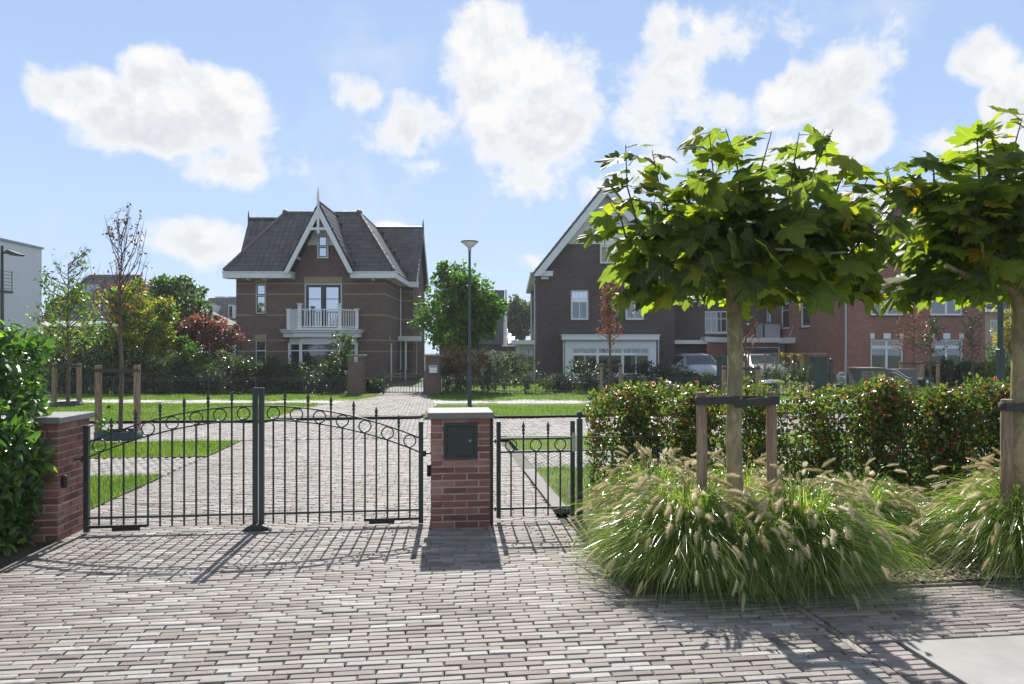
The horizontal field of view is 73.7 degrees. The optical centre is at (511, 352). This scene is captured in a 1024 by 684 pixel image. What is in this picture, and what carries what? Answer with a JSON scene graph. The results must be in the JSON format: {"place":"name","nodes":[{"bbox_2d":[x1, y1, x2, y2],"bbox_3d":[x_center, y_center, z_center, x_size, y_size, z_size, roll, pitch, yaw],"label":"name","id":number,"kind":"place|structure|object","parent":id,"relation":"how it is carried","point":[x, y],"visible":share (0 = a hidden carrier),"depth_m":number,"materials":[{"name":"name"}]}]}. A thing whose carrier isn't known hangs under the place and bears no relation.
{"place":"outdoors","nodes":[
{"label":"outdoors","id":0,"kind":"place"},
{"bbox_2d":[0,238,43,372],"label":"apartment building","id":1,"kind":"structure","parent":0,"point":[22,290],"depth_m":43.23,"materials":[{"name":"white plaster"},{"name":"glass"},{"name":"metal"}]},
{"bbox_2d":[0,542,51,567],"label":"planting bed","id":2,"kind":"object","parent":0,"point":[22,551],"visible":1,"depth_m":5.45,"materials":[{"name":"soil"}]},
{"bbox_2d":[0,319,60,555],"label":"laurel hedge","id":3,"kind":"object","parent":2,"relation":"on","point":[24,447],"visible":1,"depth_m":5.53,"materials":[{"name":"green plant"}]},
{"bbox_2d":[90,471,164,507],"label":"grass","id":4,"kind":"structure","parent":0,"point":[104,486],"depth_m":8.15,"materials":[{"name":"green plant"}]},
{"bbox_2d":[42,274,235,370],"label":"brick house","id":5,"kind":"structure","parent":0,"point":[107,279],"depth_m":51.50,"materials":[{"name":"tile"}]},
{"bbox_2d":[1,401,317,420],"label":"lawn strip","id":6,"kind":"object","parent":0,"point":[181,410],"visible":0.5,"depth_m":17.66,"materials":[{"name":"green plant"}]},
{"bbox_2d":[51,363,81,402],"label":"tree stakes","id":7,"kind":"object","parent":6,"relation":"on","point":[54,366],"visible":0.86,"depth_m":19.70,"materials":[{"name":"brown wood"}]},
{"bbox_2d":[49,401,83,406],"bbox_3d":[-12.882,1.485,19.750,0.840,0.120,0.840,0,0,0],"label":"watering border","id":8,"kind":"object","parent":6,"relation":"on","point":[64,403],"visible":0.77,"depth_m":19.48,"materials":[{"name":"black metal"}]},
{"bbox_2d":[22,246,108,402],"bbox_3d":[-12.905,-0.797,19.776,2.105,4.787,2.108,0,0,-37],"label":"young tree","id":9,"kind":"object","parent":8,"relation":"in","point":[76,299],"visible":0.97,"depth_m":19.68,"materials":[{"name":"green plant"}]},
{"bbox_2d":[90,441,238,457],"bbox_3d":[-9.050,1.600,10.966,8.500,0.001,1.800,0,0,-6],"label":"lawn strip","id":10,"kind":"object","parent":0,"point":[214,451],"visible":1,"depth_m":10.84,"materials":[{"name":"green plant"}]},
{"bbox_2d":[90,438,240,458],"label":"grass","id":11,"kind":"structure","parent":10,"relation":"on","point":[130,450],"depth_m":11.27,"materials":[{"name":"green plant"}]},
{"bbox_2d":[5,393,378,400],"bbox_3d":[-11.818,1.545,23.574,14.365,0.001,3.451,0,0,0],"label":"lawn strip","id":12,"kind":"object","parent":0,"point":[227,398],"visible":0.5,"depth_m":23.57,"materials":[{"name":"green plant"}]},
{"bbox_2d":[0,246,24,361],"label":"street lamp","id":13,"kind":"object","parent":12,"relation":"on","point":[8,252],"visible":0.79,"depth_m":23.96,"materials":[{"name":"metal"}]},
{"bbox_2d":[205,296,235,369],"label":"brick house","id":14,"kind":"structure","parent":0,"point":[225,307],"depth_m":62.54,"materials":[{"name":"white paint"}]},
{"bbox_2d":[221,187,428,383],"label":"brick house","id":15,"kind":"structure","parent":0,"point":[308,283],"depth_m":35.00,"materials":[{"name":"brown brick"}]},
{"bbox_2d":[279,329,363,383],"bbox_3d":[-9.639,0.193,34.295,4.149,2.714,1.410,0,0,0],"label":"bay window","id":16,"kind":"structure","parent":15,"relation":"in","point":[306,345],"depth_m":34.03,"materials":[{"name":"white paint"}]},
{"bbox_2d":[305,284,341,327],"bbox_3d":[-9.683,-2.392,35.080,1.914,2.319,0.100,0,0,0],"label":"balcony door","id":17,"kind":"structure","parent":15,"relation":"in","point":[317,296],"depth_m":35.10,"materials":[{"name":"white paint"}]},
{"bbox_2d":[258,388,430,524],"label":"driveway gate","id":18,"kind":"structure","parent":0,"point":[375,520],"depth_m":6.27,"materials":[{"name":"metal"}]},
{"bbox_2d":[271,387,436,417],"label":"house driveway","id":19,"kind":"structure","parent":0,"point":[402,404],"depth_m":19.46,"materials":[{"name":"brick"}]},
{"bbox_2d":[432,290,506,372],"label":"brick house","id":20,"kind":"structure","parent":0,"point":[500,338],"depth_m":49.48,"materials":[{"name":"brick"}]},
{"bbox_2d":[8,399,989,403],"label":"pavement","id":21,"kind":"structure","parent":0,"point":[129,401],"depth_m":21.61,"materials":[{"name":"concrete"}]},
{"bbox_2d":[595,281,623,401],"bbox_3d":[3.023,-0.377,21.045,0.867,3.956,0.786,0,0,-23],"label":"young tree","id":22,"kind":"object","parent":21,"relation":"on","point":[609,316],"visible":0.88,"depth_m":20.98,"materials":[{"name":"brown plant"}]},
{"bbox_2d":[8,371,1010,414],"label":"soil","id":23,"kind":"structure","parent":0,"point":[400,383],"depth_m":26.63,"materials":[{"name":"brown soil"}]},
{"bbox_2d":[42,347,92,392],"bbox_3d":[-17.146,0.754,26.354,2.286,2.011,1.438,0,0,0],"label":"hedge shrub","id":24,"kind":"object","parent":23,"relation":"on","point":[64,373],"visible":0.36,"depth_m":26.20,"materials":[{"name":"green plant"}]},
{"bbox_2d":[70,345,128,393],"bbox_3d":[-15.856,0.760,26.341,2.081,2.160,1.427,0,0,21],"label":"hedge shrub","id":25,"kind":"object","parent":23,"relation":"on","point":[88,373],"visible":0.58,"depth_m":26.17,"materials":[{"name":"green plant"}]},
{"bbox_2d":[4,319,201,389],"bbox_3d":[-17.430,-0.040,29.016,8.737,3.463,1.696,0,0,0],"label":"conifer hedge","id":26,"kind":"object","parent":23,"relation":"on","point":[55,344],"visible":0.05,"depth_m":28.86,"materials":[{"name":"green plant"}]},
{"bbox_2d":[64,321,141,387],"bbox_3d":[-16.559,0.132,28.187,2.981,3.044,2.510,0,0,0],"label":"evergreen shrub","id":27,"kind":"object","parent":23,"relation":"on","point":[103,345],"visible":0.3,"depth_m":27.80,"materials":[{"name":"green plant"}]},
{"bbox_2d":[115,347,163,392],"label":"hedge shrub","id":28,"kind":"object","parent":23,"relation":"on","point":[137,361],"visible":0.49,"depth_m":26.12,"materials":[{"name":"green plant"}]},
{"bbox_2d":[100,276,183,389],"bbox_3d":[-15.079,-0.748,27.827,3.244,4.800,2.624,0,0,-12],"label":"yellow tree","id":29,"kind":"object","parent":23,"relation":"on","point":[142,320],"visible":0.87,"depth_m":27.52,"materials":[{"name":"green plant"}]},
{"bbox_2d":[142,351,191,393],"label":"hedge shrub","id":30,"kind":"object","parent":23,"relation":"on","point":[163,367],"visible":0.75,"depth_m":26.14,"materials":[{"name":"green plant"}]},
{"bbox_2d":[146,273,215,335],"bbox_3d":[-18.437,-1.391,38.031,3.827,6.085,3.630,0,0,0],"label":"garden tree","id":31,"kind":"object","parent":23,"relation":"on","point":[176,288],"visible":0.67,"depth_m":37.52,"materials":[{"name":"green plant"}]},
{"bbox_2d":[169,335,217,391],"bbox_3d":[-12.557,0.465,27.036,1.792,2.378,1.631,0,0,0],"label":"evergreen shrub","id":32,"kind":"object","parent":23,"relation":"on","point":[185,351],"visible":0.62,"depth_m":26.79,"materials":[{"name":"green plant"}]},
{"bbox_2d":[43,376,346,393],"bbox_3d":[-11.817,1.230,25.448,11.322,0.740,0.054,0,0,0],"label":"metal fence","id":33,"kind":"object","parent":23,"relation":"on","point":[114,380],"visible":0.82,"depth_m":25.43,"materials":[{"name":"metal"}]},
{"bbox_2d":[165,361,224,393],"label":"hedge shrub","id":34,"kind":"object","parent":23,"relation":"on","point":[194,373],"visible":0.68,"depth_m":26.12,"materials":[{"name":"green plant"}]},
{"bbox_2d":[168,307,249,372],"bbox_3d":[-13.001,-0.169,29.109,3.541,3.642,2.456,0,0,0],"label":"red maple","id":35,"kind":"object","parent":23,"relation":"on","point":[212,334],"visible":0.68,"depth_m":28.60,"materials":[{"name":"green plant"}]},
{"bbox_2d":[203,348,251,393],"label":"hedge shrub","id":36,"kind":"object","parent":23,"relation":"on","point":[231,370],"visible":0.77,"depth_m":26.12,"materials":[{"name":"green plant"}]},
{"bbox_2d":[228,354,276,392],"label":"hedge shrub","id":37,"kind":"object","parent":23,"relation":"on","point":[252,372],"visible":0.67,"depth_m":26.19,"materials":[{"name":"green plant"}]},
{"bbox_2d":[253,354,302,393],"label":"hedge shrub","id":38,"kind":"object","parent":23,"relation":"on","point":[274,365],"visible":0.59,"depth_m":26.35,"materials":[{"name":"green plant"}]},
{"bbox_2d":[276,359,321,393],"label":"hedge shrub","id":39,"kind":"object","parent":23,"relation":"on","point":[302,372],"visible":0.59,"depth_m":26.36,"materials":[{"name":"green plant"}]},
{"bbox_2d":[305,358,347,392],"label":"hedge shrub","id":40,"kind":"object","parent":23,"relation":"on","point":[320,388],"visible":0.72,"depth_m":26.39,"materials":[{"name":"green plant"}]},
{"bbox_2d":[328,330,354,384],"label":"slim tree","id":41,"kind":"object","parent":23,"relation":"on","point":[344,350],"visible":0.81,"depth_m":26.92,"materials":[{"name":"green plant"}]},
{"bbox_2d":[346,355,366,394],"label":"brick pillar","id":42,"kind":"structure","parent":23,"relation":"on","point":[356,383],"depth_m":25.19,"materials":[{"name":"brick"}]},
{"bbox_2d":[423,355,442,394],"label":"brick pillar","id":43,"kind":"structure","parent":23,"relation":"on","point":[432,374],"depth_m":25.19,"materials":[{"name":"brick"}]},
{"bbox_2d":[461,240,477,405],"bbox_3d":[-1.248,-0.859,20.100,0.524,4.907,0.524,0,0,0],"label":"street lamp","id":44,"kind":"object","parent":23,"relation":"on","point":[469,244],"visible":0.98,"depth_m":20.06,"materials":[{"name":"metal"}]},
{"bbox_2d":[466,346,529,384],"bbox_3d":[-0.696,0.658,33.023,3.103,1.996,1.267,0,0,0],"label":"conifer hedge","id":45,"kind":"object","parent":23,"relation":"on","point":[516,362],"visible":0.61,"depth_m":32.87,"materials":[{"name":"green plant"}]},
{"bbox_2d":[503,294,530,339],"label":"background tree","id":46,"kind":"object","parent":23,"relation":"on","point":[518,319],"visible":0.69,"depth_m":68.84,"materials":[{"name":"green plant"}]},
{"bbox_2d":[442,375,709,393],"bbox_3d":[2.488,1.220,25.448,10.167,0.760,0.054,0,0,0],"label":"metal fence","id":47,"kind":"object","parent":23,"relation":"on","point":[483,384],"visible":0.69,"depth_m":25.42,"materials":[{"name":"metal"}]},
{"bbox_2d":[623,360,666,390],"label":"hedge shrub","id":48,"kind":"object","parent":23,"relation":"on","point":[642,367],"visible":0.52,"depth_m":26.62,"materials":[{"name":"green plant"}]},
{"bbox_2d":[653,362,699,391],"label":"hedge shrub","id":49,"kind":"object","parent":23,"relation":"on","point":[681,373],"visible":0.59,"depth_m":26.61,"materials":[{"name":"green plant"}]},
{"bbox_2d":[668,353,716,382],"bbox_3d":[8.791,0.803,32.585,2.180,1.546,4.230,0,0,0],"label":"parked car","id":50,"kind":"object","parent":23,"relation":"on","point":[699,362],"visible":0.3,"depth_m":31.75,"materials":[{"name":"paint"}]},
{"bbox_2d":[684,252,766,337],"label":"brick house","id":51,"kind":"structure","parent":23,"relation":"on","point":[715,320],"depth_m":43.00,"materials":[{"name":"brick"},{"name":"white paint"},{"name":"glass"}]},
{"bbox_2d":[705,311,726,333],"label":"window","id":52,"kind":"structure","parent":51,"relation":"in","point":[715,321],"depth_m":43.06,"materials":[{"name":"white glass"}]},
{"bbox_2d":[708,352,828,393],"bbox_3d":[9.689,0.777,25.924,4.715,1.646,0.647,0,0,0],"label":"hedge screen","id":53,"kind":"object","parent":23,"relation":"on","point":[775,374],"visible":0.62,"depth_m":25.99,"materials":[{"name":"green plant"}]},
{"bbox_2d":[808,356,828,394],"bbox_3d":[11.103,0.863,24.750,0.494,1.475,0.540,0,0,0],"label":"utility box","id":54,"kind":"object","parent":23,"relation":"on","point":[818,370],"depth_m":24.50,"materials":[{"name":"green metal"}]},
{"bbox_2d":[847,367,917,393],"bbox_3d":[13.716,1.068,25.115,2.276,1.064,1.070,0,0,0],"label":"car","id":55,"kind":"object","parent":23,"relation":"on","point":[856,374],"visible":0.29,"depth_m":25.00,"materials":[{"name":"grey metal"}]},
{"bbox_2d":[887,305,934,368],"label":"young tree","id":56,"kind":"object","parent":23,"relation":"on","point":[913,334],"visible":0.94,"depth_m":25.98,"materials":[{"name":"brown plant"}]},
{"bbox_2d":[907,315,950,377],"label":"young tree","id":57,"kind":"object","parent":23,"relation":"on","point":[933,328],"visible":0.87,"depth_m":26.96,"materials":[{"name":"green plant"}]},
{"bbox_2d":[925,355,959,385],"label":"hedge shrub","id":58,"kind":"object","parent":23,"relation":"on","point":[945,369],"visible":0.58,"depth_m":27.29,"materials":[{"name":"green plant"}]},
{"bbox_2d":[941,358,987,388],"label":"hedge shrub","id":59,"kind":"object","parent":23,"relation":"on","point":[965,366],"visible":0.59,"depth_m":27.32,"materials":[{"name":"green plant"}]},
{"bbox_2d":[955,307,991,384],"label":"young tree","id":60,"kind":"object","parent":23,"relation":"on","point":[971,338],"visible":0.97,"depth_m":26.98,"materials":[{"name":"brown plant"}]},
{"bbox_2d":[0,437,1023,683],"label":"driveway","id":61,"kind":"structure","parent":0,"point":[318,599],"depth_m":4.35,"materials":[{"name":"brick"}]},
{"bbox_2d":[0,411,94,544],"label":"brick pillar","id":62,"kind":"structure","parent":61,"relation":"on","point":[60,518],"depth_m":5.84,"materials":[{"name":"brick"}]},
{"bbox_2d":[74,388,257,532],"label":"driveway gate","id":63,"kind":"structure","parent":62,"relation":"attached to","point":[85,460],"depth_m":6.12,"materials":[{"name":"metal"}]},
{"bbox_2d":[427,407,493,528],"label":"brick pillar","id":64,"kind":"structure","parent":61,"relation":"on","point":[458,470],"depth_m":6.22,"materials":[{"name":"brick"}]},
{"bbox_2d":[447,426,473,455],"bbox_3d":[-0.469,0.805,6.221,0.239,0.266,0.042,0,0,-6],"label":"letterbox door","id":65,"kind":"structure","parent":64,"relation":"in","point":[460,440],"depth_m":6.21,"materials":[{"name":"paint"}]},
{"bbox_2d":[490,419,493,523],"bbox_3d":[-0.192,1.107,6.379,0.037,0.985,0.046,0,0,-7],"label":"gate post","id":66,"kind":"object","parent":64,"relation":"attached to","point":[491,471],"visible":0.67,"depth_m":6.36,"materials":[{"name":"metal"}]},
{"bbox_2d":[493,421,574,517],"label":"garden gate","id":67,"kind":"structure","parent":66,"relation":"attached to","point":[497,508],"depth_m":6.50,"materials":[{"name":"metal"}]},
{"bbox_2d":[0,0,1023,353],"label":"sky","id":68,"kind":"structure","parent":0,"point":[487,122],"materials":[{"name":"blue"}]},
{"bbox_2d":[441,384,606,393],"bbox_3d":[1.050,1.535,29.300,8.300,0.001,7.400,0,0,0],"label":"lawn strip","id":69,"kind":"object","parent":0,"point":[516,390],"depth_m":26.37,"materials":[{"name":"green plant"}]},
{"bbox_2d":[407,259,507,389],"bbox_3d":[-2.230,-1.149,28.387,4.319,5.602,3.376,0,0,0],"label":"garden tree","id":70,"kind":"object","parent":69,"relation":"on","point":[486,308],"visible":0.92,"depth_m":27.98,"materials":[{"name":"green plant"}]},
{"bbox_2d":[439,343,490,390],"bbox_3d":[-1.864,0.638,26.601,2.090,2.028,1.249,0,0,0],"label":"shrub","id":71,"kind":"object","parent":69,"relation":"on","point":[480,357],"visible":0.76,"depth_m":26.50,"materials":[{"name":"green plant"}]},
{"bbox_2d":[566,358,608,391],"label":"hedge shrub","id":72,"kind":"object","parent":69,"relation":"on","point":[587,380],"visible":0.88,"depth_m":26.64,"materials":[{"name":"green plant"}]},
{"bbox_2d":[90,445,993,477],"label":"pavement","id":73,"kind":"structure","parent":0,"point":[117,463],"depth_m":9.97,"materials":[{"name":"brick"}]},
{"bbox_2d":[89,413,999,441],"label":"road","id":74,"kind":"structure","parent":0,"point":[534,426],"depth_m":14.45,"materials":[{"name":"brick"}]},
{"bbox_2d":[94,428,142,441],"bbox_3d":[-7.314,1.525,12.700,0.800,0.150,0.800,0,0,0],"label":"watering border","id":75,"kind":"object","parent":74,"relation":"on","point":[124,436],"visible":0.56,"depth_m":12.41,"materials":[{"name":"black plastic"}]},
{"bbox_2d":[81,202,152,432],"bbox_3d":[-7.246,-0.612,12.712,1.072,4.526,1.064,0,0,0],"label":"young tree","id":76,"kind":"object","parent":75,"relation":"in","point":[119,268],"visible":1,"depth_m":12.73,"materials":[{"name":"brown plant"}]},
{"bbox_2d":[94,365,140,432],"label":"tree stakes","id":77,"kind":"object","parent":75,"relation":"on","point":[99,370],"visible":0.91,"depth_m":12.66,"materials":[{"name":"brown wood"}]},
{"bbox_2d":[996,287,1004,385],"bbox_3d":[12.950,-1.225,18.100,0.520,5.650,0.512,0,0,0],"label":"street lamp","id":78,"kind":"object","parent":74,"relation":"on","point":[1000,361],"visible":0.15,"depth_m":18.04,"materials":[{"name":"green metal"}]},
{"bbox_2d":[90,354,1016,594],"bbox_3d":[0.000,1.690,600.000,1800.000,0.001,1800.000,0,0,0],"label":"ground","id":79,"kind":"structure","parent":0,"point":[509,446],"depth_m":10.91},
{"bbox_2d":[90,410,983,445],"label":"kerb","id":80,"kind":"structure","parent":79,"relation":"on","point":[494,416],"depth_m":16.75,"materials":[{"name":"concrete"}]},
{"bbox_2d":[985,302,1010,373],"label":"brick house","id":81,"kind":"structure","parent":79,"relation":"on","point":[990,320],"depth_m":52.00,"materials":[{"name":"white paint"}]},
{"bbox_2d":[511,178,707,382],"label":"brick house","id":82,"kind":"structure","parent":0,"point":[562,288],"depth_m":35.50,"materials":[{"name":"brown brick"}]},
{"bbox_2d":[560,334,659,382],"bbox_3d":[4.989,0.313,34.959,4.997,2.474,1.077,0,0,0],"label":"bay window","id":83,"kind":"structure","parent":82,"relation":"in","point":[628,349],"depth_m":34.70,"materials":[{"name":"white paint"}]},
{"bbox_2d":[424,404,964,416],"bbox_3d":[6.932,1.545,18.562,18.340,0.001,3.499,0,0,-3],"label":"lawn strip","id":84,"kind":"object","parent":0,"point":[554,411],"visible":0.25,"depth_m":17.96,"materials":[{"name":"green plant"}]},
{"bbox_2d":[423,402,989,415],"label":"grass","id":85,"kind":"structure","parent":84,"relation":"on","point":[508,411],"depth_m":18.52,"materials":[{"name":"green plant"}]},
{"bbox_2d":[429,393,980,400],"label":"grass","id":86,"kind":"structure","parent":0,"point":[479,397],"depth_m":23.38,"materials":[{"name":"green plant"}]},
{"bbox_2d":[685,451,791,496],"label":"fountain grass","id":87,"kind":"object","parent":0,"point":[722,461],"depth_m":5.97,"materials":[{"name":"green plant"}]},
{"bbox_2d":[700,337,784,365],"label":"garage","id":88,"kind":"structure","parent":0,"point":[715,347],"depth_m":39.65,"materials":[{"name":"white brick"}]},
{"bbox_2d":[507,431,992,450],"bbox_3d":[5.794,1.600,12.657,11.620,0.001,1.800,0,0,-6],"label":"lawn strip","id":89,"kind":"object","parent":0,"point":[562,442],"depth_m":12.04,"materials":[{"name":"green plant"}]},
{"bbox_2d":[537,460,975,514],"bbox_3d":[3.510,1.600,8.416,6.120,0.001,2.730,0,0,-6],"label":"lawn strip","id":90,"kind":"object","parent":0,"point":[552,480],"visible":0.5,"depth_m":8.76,"materials":[{"name":"green plant"}]},
{"bbox_2d":[558,478,1023,594],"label":"planting bed","id":91,"kind":"object","parent":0,"point":[622,578],"visible":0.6,"depth_m":4.91,"materials":[{"name":"soil"}]},
{"bbox_2d":[576,411,582,518],"bbox_3d":[0.649,1.081,6.556,0.062,1.039,0.062,0,0,0],"label":"gate post","id":92,"kind":"object","parent":91,"relation":"on","point":[579,414],"visible":0.98,"depth_m":6.53,"materials":[{"name":"metal"}]},
{"bbox_2d":[544,442,711,574],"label":"fountain grass","id":93,"kind":"object","parent":91,"relation":"on","point":[627,481],"depth_m":5.57,"materials":[{"name":"green plant"}]},
{"bbox_2d":[558,448,835,621],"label":"fountain grass","id":94,"kind":"object","parent":91,"relation":"on","point":[657,527],"depth_m":4.60,"materials":[{"name":"green plant"}]},
{"bbox_2d":[695,392,779,503],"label":"tree stakes","id":95,"kind":"object","parent":91,"relation":"on","point":[770,400],"visible":0.7,"depth_m":4.92,"materials":[{"name":"brown wood"}]},
{"bbox_2d":[572,124,919,507],"bbox_3d":[1.607,-0.035,5.004,2.322,3.372,1.334,0,0,0],"label":"plane tree","id":96,"kind":"object","parent":91,"relation":"on","point":[740,242],"visible":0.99,"depth_m":4.71,"materials":[{"name":"green plant"}]},
{"bbox_2d":[648,492,851,621],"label":"fountain grass","id":97,"kind":"object","parent":91,"relation":"on","point":[766,546],"depth_m":4.36,"materials":[{"name":"green plant"}]},
{"bbox_2d":[576,371,1010,503],"bbox_3d":[3.474,0.965,7.252,5.596,1.538,0.824,0,0,0],"label":"holly hedge","id":98,"kind":"object","parent":91,"relation":"on","point":[880,416],"visible":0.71,"depth_m":7.11,"materials":[{"name":"green plant"}]},
{"bbox_2d":[690,458,964,637],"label":"fountain grass","id":99,"kind":"object","parent":91,"relation":"on","point":[856,544],"depth_m":4.49,"materials":[{"name":"green plant"}]},
{"bbox_2d":[868,105,1023,571],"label":"plane tree","id":100,"kind":"object","parent":91,"relation":"on","point":[968,226],"visible":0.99,"depth_m":4.82,"materials":[{"name":"green plant"}]},
{"bbox_2d":[883,448,1023,596],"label":"fountain grass","id":101,"kind":"object","parent":91,"relation":"on","point":[975,512],"depth_m":5.00,"materials":[{"name":"green plant"}]},
{"bbox_2d":[998,399,1023,579],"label":"tree stakes","id":102,"kind":"object","parent":91,"relation":"on","point":[1007,407],"visible":0.77,"depth_m":4.94,"materials":[{"name":"brown wood"}]},
{"bbox_2d":[767,174,984,384],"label":"brick house","id":103,"kind":"structure","parent":0,"point":[846,336],"depth_m":33.05,"materials":[{"name":"brown brick"}]},
{"bbox_2d":[871,347,902,368],"bbox_3d":[18.129,0.285,33.085,1.575,1.129,0.070,0,0,0],"label":"window","id":104,"kind":"structure","parent":103,"relation":"in","point":[885,357],"depth_m":33.08,"materials":[{"name":"glass"}]},
{"bbox_2d":[929,300,964,316],"bbox_3d":[21.011,-2.381,33.035,1.690,1.293,0.170,0,0,0],"label":"window","id":105,"kind":"structure","parent":103,"relation":"in","point":[948,309],"depth_m":33.08,"materials":[{"name":"glass"}]},
{"bbox_2d":[793,457,968,566],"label":"fountain grass","id":106,"kind":"object","parent":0,"point":[884,497],"depth_m":5.51,"materials":[{"name":"green plant"}]},
{"bbox_2d":[776,583,1023,683],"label":"path","id":107,"kind":"structure","parent":0,"point":[970,635],"depth_m":3.94,"materials":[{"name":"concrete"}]},
{"bbox_2d":[810,536,1023,584],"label":"gravel","id":108,"kind":"structure","parent":0,"point":[956,570],"depth_m":4.97,"materials":[{"name":"gravel"}]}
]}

